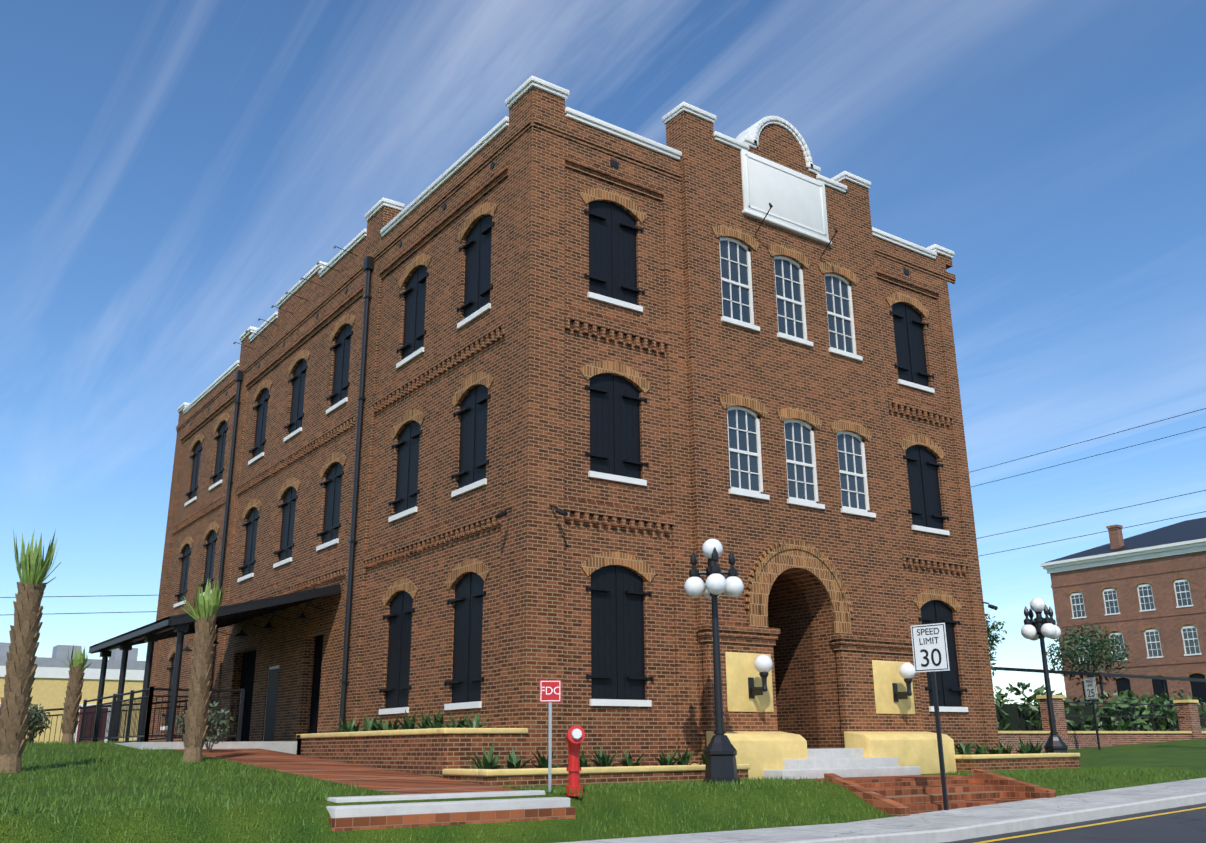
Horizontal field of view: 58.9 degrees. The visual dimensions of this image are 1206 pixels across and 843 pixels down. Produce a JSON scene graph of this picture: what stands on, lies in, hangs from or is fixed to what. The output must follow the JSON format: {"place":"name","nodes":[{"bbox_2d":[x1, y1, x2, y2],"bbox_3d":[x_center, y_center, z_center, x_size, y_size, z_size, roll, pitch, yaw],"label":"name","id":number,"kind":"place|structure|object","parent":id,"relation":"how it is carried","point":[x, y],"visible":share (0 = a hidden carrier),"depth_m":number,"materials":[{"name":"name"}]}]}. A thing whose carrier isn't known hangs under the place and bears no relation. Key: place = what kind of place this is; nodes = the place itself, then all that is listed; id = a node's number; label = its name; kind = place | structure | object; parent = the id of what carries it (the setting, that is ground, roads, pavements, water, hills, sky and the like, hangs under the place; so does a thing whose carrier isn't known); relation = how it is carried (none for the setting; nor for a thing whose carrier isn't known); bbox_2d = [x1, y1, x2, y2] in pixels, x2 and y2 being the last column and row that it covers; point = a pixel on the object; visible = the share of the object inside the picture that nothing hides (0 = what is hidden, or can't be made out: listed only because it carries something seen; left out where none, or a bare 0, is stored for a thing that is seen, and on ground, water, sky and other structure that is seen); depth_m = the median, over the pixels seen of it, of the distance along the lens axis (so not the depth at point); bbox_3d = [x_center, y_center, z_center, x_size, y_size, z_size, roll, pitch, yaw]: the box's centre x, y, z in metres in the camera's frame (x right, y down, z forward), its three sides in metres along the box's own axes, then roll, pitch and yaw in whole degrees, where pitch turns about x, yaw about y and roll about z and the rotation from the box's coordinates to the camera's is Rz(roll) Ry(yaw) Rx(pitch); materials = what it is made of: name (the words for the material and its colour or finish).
{"place":"outdoors","nodes":[
{"label":"outdoors","id":0,"kind":"place"},
{"bbox_2d":[0,738,1205,842],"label":"lawn","id":1,"kind":"structure","parent":0,"point":[83,792],"depth_m":14.32,"materials":[{"name":"green plant"}]},
{"bbox_2d":[0,529,60,772],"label":"palm","id":2,"kind":"object","parent":1,"relation":"on","point":[24,633],"visible":1,"depth_m":15.72,"materials":[{"name":"brown plant"}]},
{"bbox_2d":[25,703,50,741],"bbox_3d":[-13.387,7.077,24.988,0.812,0.995,0.874,11,-21,-34],"label":"shrub","id":3,"kind":"object","parent":1,"relation":"on","point":[33,723],"visible":0.67,"depth_m":24.93,"materials":[{"name":"green plant"}]},
{"bbox_2d":[0,677,142,743],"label":"yellow building","id":4,"kind":"structure","parent":1,"relation":"on","point":[48,693],"depth_m":66.35,"materials":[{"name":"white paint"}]},
{"bbox_2d":[0,707,107,742],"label":"yellow building doors","id":5,"kind":"structure","parent":4,"relation":"in","point":[79,724],"depth_m":66.66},
{"bbox_2d":[0,666,144,742],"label":"background building trim","id":6,"kind":"structure","parent":4,"relation":"attached to","point":[59,672],"depth_m":67.39,"materials":[{"name":"white paint"}]},
{"bbox_2d":[61,646,91,742],"bbox_3d":[-12.150,6.253,24.517,0.640,2.348,0.430,11,-21,-34],"label":"palm","id":7,"kind":"object","parent":1,"relation":"on","point":[71,712],"visible":1,"depth_m":24.43,"materials":[{"name":"brown plant"}]},
{"bbox_2d":[0,686,244,742],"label":"fence","id":8,"kind":"object","parent":1,"relation":"on","point":[97,709],"visible":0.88,"depth_m":23.82,"materials":[{"name":"black metal"}]},
{"bbox_2d":[176,707,212,734],"bbox_3d":[-8.946,6.596,23.344,0.822,1.033,0.821,11,-21,-34],"label":"shrub","id":9,"kind":"object","parent":1,"relation":"on","point":[180,721],"visible":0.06,"depth_m":23.18,"materials":[{"name":"green plant"}]},
{"bbox_2d":[181,578,225,761],"bbox_3d":[-7.115,4.304,18.733,0.722,3.321,0.735,11,-21,-34],"label":"palm","id":10,"kind":"object","parent":1,"relation":"on","point":[199,695],"visible":1,"depth_m":18.72,"materials":[{"name":"brown plant"}]},
{"bbox_2d":[114,741,296,753],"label":"concrete slab","id":11,"kind":"structure","parent":1,"relation":"on","point":[286,746],"depth_m":22.63,"materials":[{"name":"concrete"}]},
{"bbox_2d":[89,584,340,741],"bbox_3d":[-10.610,6.389,27.140,3.702,3.490,10.592,11,-21,-34],"label":"canopy","id":12,"kind":"object","parent":11,"relation":"on","point":[180,626],"visible":0.85,"depth_m":24.33,"materials":[{"name":"black metal"}]},
{"bbox_2d":[204,701,234,751],"bbox_3d":[-7.791,6.101,21.282,0.890,1.018,0.824,11,-21,-34],"label":"shrub","id":13,"kind":"object","parent":1,"relation":"on","point":[218,721],"visible":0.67,"depth_m":21.21,"materials":[{"name":"green plant"}]},
{"bbox_2d":[326,790,569,817],"bbox_3d":[-1.846,4.896,12.673,3.100,0.890,0.650,11,-21,-34],"label":"concrete pad","id":14,"kind":"object","parent":1,"relation":"on","point":[343,811],"visible":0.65,"depth_m":12.52,"materials":[{"name":"grey concrete"}]},
{"bbox_2d":[328,807,575,831],"bbox_3d":[-1.845,4.987,12.645,3.180,0.700,0.730,11,-21,-34],"label":"concrete pad base","id":15,"kind":"object","parent":1,"relation":"on","point":[402,821],"visible":0.29,"depth_m":12.34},
{"bbox_2d":[539,680,560,791],"bbox_3d":[-0.714,4.231,14.399,0.300,1.450,0.053,1,-17,-6],"label":"sign","id":16,"kind":"object","parent":1,"relation":"on","point":[550,691],"visible":0.98,"depth_m":14.52,"materials":[{"name":"red metal"}]},
{"bbox_2d":[150,176,967,741],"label":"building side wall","id":17,"kind":"structure","parent":1,"relation":"on","point":[286,646],"depth_m":23.80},
{"bbox_2d":[235,634,323,741],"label":"doors","id":18,"kind":"structure","parent":17,"relation":"in","point":[248,671],"depth_m":29.09,"materials":[{"name":"black wood"}]},
{"bbox_2d":[167,188,960,661],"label":"window arches","id":19,"kind":"structure","parent":17,"relation":"attached to","point":[589,566],"depth_m":22.75,"materials":[{"name":"brown brick"}]},
{"bbox_2d":[162,201,967,740],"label":"window shutters","id":20,"kind":"object","parent":17,"relation":"attached to","point":[618,659],"visible":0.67,"depth_m":21.45,"materials":[{"name":"black wood"}]},
{"bbox_2d":[178,87,952,419],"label":"parapet","id":21,"kind":"structure","parent":17,"relation":"on","point":[378,221],"depth_m":27.76,"materials":[{"name":"brown brick"}]},
{"bbox_2d":[177,76,954,414],"bbox_3d":[-3.388,-3.041,34.215,13.020,2.029,25.370,11,-21,-34],"label":"parapet coping","id":22,"kind":"object","parent":21,"relation":"on","point":[747,138],"visible":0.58,"depth_m":24.49,"materials":[{"name":"white concrete"}]},
{"bbox_2d":[190,159,997,740],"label":"building fixtures","id":23,"kind":"object","parent":17,"relation":"attached to","point":[368,269],"visible":0.88,"depth_m":25.06,"materials":[{"name":"black metal"}]},
{"bbox_2d":[143,104,999,767],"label":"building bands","id":24,"kind":"object","parent":1,"relation":"on","point":[533,152],"visible":0.71,"depth_m":21.00,"materials":[{"name":"brown brick"}]},
{"bbox_2d":[565,725,584,795],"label":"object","id":25,"kind":"object","parent":1,"relation":"on","point":[575,736],"visible":0.96,"depth_m":14.13,"materials":[{"name":"red paint"}]},
{"bbox_2d":[296,734,1079,788],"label":"planter walls","id":26,"kind":"structure","parent":1,"relation":"on","point":[434,755],"depth_m":17.07,"materials":[{"name":"brown brick"}]},
{"bbox_2d":[296,728,1079,775],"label":"planter caps","id":27,"kind":"object","parent":26,"relation":"on","point":[554,771],"visible":0.81,"depth_m":16.92,"materials":[{"name":"beige concrete"}]},
{"bbox_2d":[328,708,1052,768],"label":"planter plants","id":28,"kind":"object","parent":26,"relation":"in","point":[488,762],"visible":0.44,"depth_m":18.09,"materials":[{"name":"green plant"}]},
{"bbox_2d":[684,539,743,783],"bbox_3d":[1.851,3.837,17.355,0.803,3.905,0.803,-16,-23,42],"label":"street lamp","id":29,"kind":"object","parent":1,"relation":"on","point":[720,752],"visible":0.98,"depth_m":17.30,"materials":[{"name":"black metal"}]},
{"bbox_2d":[763,748,1055,836],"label":"entry steps","id":30,"kind":"structure","parent":1,"relation":"on","point":[904,795],"depth_m":18.60,"materials":[{"name":"red brick"}]},
{"bbox_2d":[989,648,996,675],"bbox_3d":[11.836,9.398,37.168,3.647,4.855,3.698,11,-21,-34],"label":"tree","id":31,"kind":"object","parent":1,"relation":"on","point":[992,659],"depth_m":36.91,"materials":[{"name":"green plant"}]},
{"bbox_2d":[1021,598,1067,752],"bbox_3d":[10.410,6.091,25.001,0.803,3.905,0.803,-12,-20,33],"label":"street lamp","id":32,"kind":"object","parent":1,"relation":"on","point":[1040,627],"visible":1,"depth_m":25.10,"materials":[{"name":"black metal"}]},
{"bbox_2d":[1083,677,1100,749],"bbox_3d":[15.979,9.654,34.637,0.059,2.601,0.549,4,-18,-15],"label":"speed sign","id":33,"kind":"object","parent":1,"relation":"on","point":[1090,688],"visible":1,"depth_m":34.79,"materials":[{"name":"white metal"}]},
{"bbox_2d":[994,682,1205,730],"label":"hedge foliage","id":34,"kind":"object","parent":1,"relation":"on","point":[1015,716],"visible":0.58,"depth_m":40.66,"materials":[{"name":"green plant"}]},
{"bbox_2d":[998,698,1205,753],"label":"garden wall","id":35,"kind":"structure","parent":1,"relation":"on","point":[1188,711],"depth_m":36.66,"materials":[{"name":"brick"}]},
{"bbox_2d":[998,695,1205,732],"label":"wall coping","id":36,"kind":"object","parent":35,"relation":"on","point":[1063,697],"visible":0.67,"depth_m":37.18,"materials":[{"name":"beige concrete"}]},
{"bbox_2d":[1064,701,1205,730],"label":"metal fence","id":37,"kind":"object","parent":35,"relation":"on","point":[1135,716],"visible":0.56,"depth_m":38.73,"materials":[{"name":"metal"}]},
{"bbox_2d":[1065,713,1156,730],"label":"garden bed plants","id":38,"kind":"object","parent":1,"relation":"on","point":[1119,725],"visible":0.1,"depth_m":40.15,"materials":[{"name":"green plant"}]},
{"bbox_2d":[0,0,1205,704],"label":"sky","id":39,"kind":"structure","parent":0,"point":[170,170],"materials":[{"name":"blue"}]},
{"bbox_2d":[564,167,984,767],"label":"brick wall","id":40,"kind":"structure","parent":0,"point":[636,733],"depth_m":20.34,"materials":[{"name":"brown brick"}]},
{"bbox_2d":[666,111,956,779],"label":"entrance facade","id":41,"kind":"structure","parent":40,"relation":"attached to","point":[844,572],"depth_m":22.40,"materials":[{"name":"brown brick"}]},
{"bbox_2d":[720,241,865,509],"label":"windows","id":42,"kind":"structure","parent":41,"relation":"in","point":[753,460],"depth_m":22.87,"materials":[{"name":"grey glass"}]},
{"bbox_2d":[768,573,819,748],"bbox_3d":[2.972,5.037,22.362,1.890,3.495,2.150,11,-21,-34],"label":"vestibule","id":43,"kind":"object","parent":41,"relation":"in","point":[789,614],"visible":0.17,"depth_m":22.47,"materials":[{"name":"brown brick"}]},
{"bbox_2d":[560,778,1205,842],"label":"sidewalk","id":44,"kind":"structure","parent":0,"point":[965,816],"depth_m":15.41,"materials":[{"name":"grey concrete"}]},
{"bbox_2d":[911,623,949,809],"bbox_3d":[5.388,4.735,17.212,0.610,2.890,0.066,-16,-23,41],"label":"speed sign","id":45,"kind":"object","parent":44,"relation":"on","point":[930,648],"visible":1,"depth_m":17.41,"materials":[{"name":"white metal"}]},
{"bbox_2d":[943,803,1205,842],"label":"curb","id":46,"kind":"structure","parent":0,"point":[1189,826],"depth_m":14.46,"materials":[{"name":"paint"}]},
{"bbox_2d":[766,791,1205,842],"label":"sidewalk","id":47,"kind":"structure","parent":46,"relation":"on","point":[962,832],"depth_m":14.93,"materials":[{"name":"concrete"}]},
{"bbox_2d":[975,806,1205,842],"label":"yellow road line","id":48,"kind":"object","parent":46,"relation":"on","point":[1087,825],"visible":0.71,"depth_m":15.21,"materials":[{"name":"yellow paint"}]},
{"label":"raised ground","id":49,"kind":"structure","parent":0,"visible":0},
{"bbox_2d":[0,642,145,669],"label":"grey building","id":50,"kind":"structure","parent":49,"relation":"on","point":[59,653],"depth_m":97.87,"materials":[{"name":"grey concrete"}]},
{"bbox_2d":[985,612,1006,655],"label":"tree","id":51,"kind":"object","parent":49,"relation":"on","point":[991,636],"visible":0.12,"depth_m":45.07,"materials":[{"name":"green plant"}]},
{"bbox_2d":[1046,622,1131,685],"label":"tree","id":52,"kind":"object","parent":49,"relation":"on","point":[1092,644],"visible":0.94,"depth_m":55.11,"materials":[{"name":"green plant"}]},
{"bbox_2d":[995,667,1205,700],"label":"canopy","id":53,"kind":"structure","parent":49,"relation":"on","point":[1161,678],"depth_m":50.82,"materials":[{"name":"black metal"}]},
{"bbox_2d":[1040,517,1205,708],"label":"brick building","id":54,"kind":"structure","parent":49,"relation":"on","point":[1143,595],"depth_m":88.70,"materials":[{"name":"brick"}]},
{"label":"utility poles","id":55,"kind":"object","parent":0,"visible":0},
{"bbox_2d":[0,408,1205,614],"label":"wires","id":56,"kind":"object","parent":55,"relation":"attached to","point":[972,486],"visible":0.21,"depth_m":34.13,"materials":[{"name":"black metal"}]}
]}

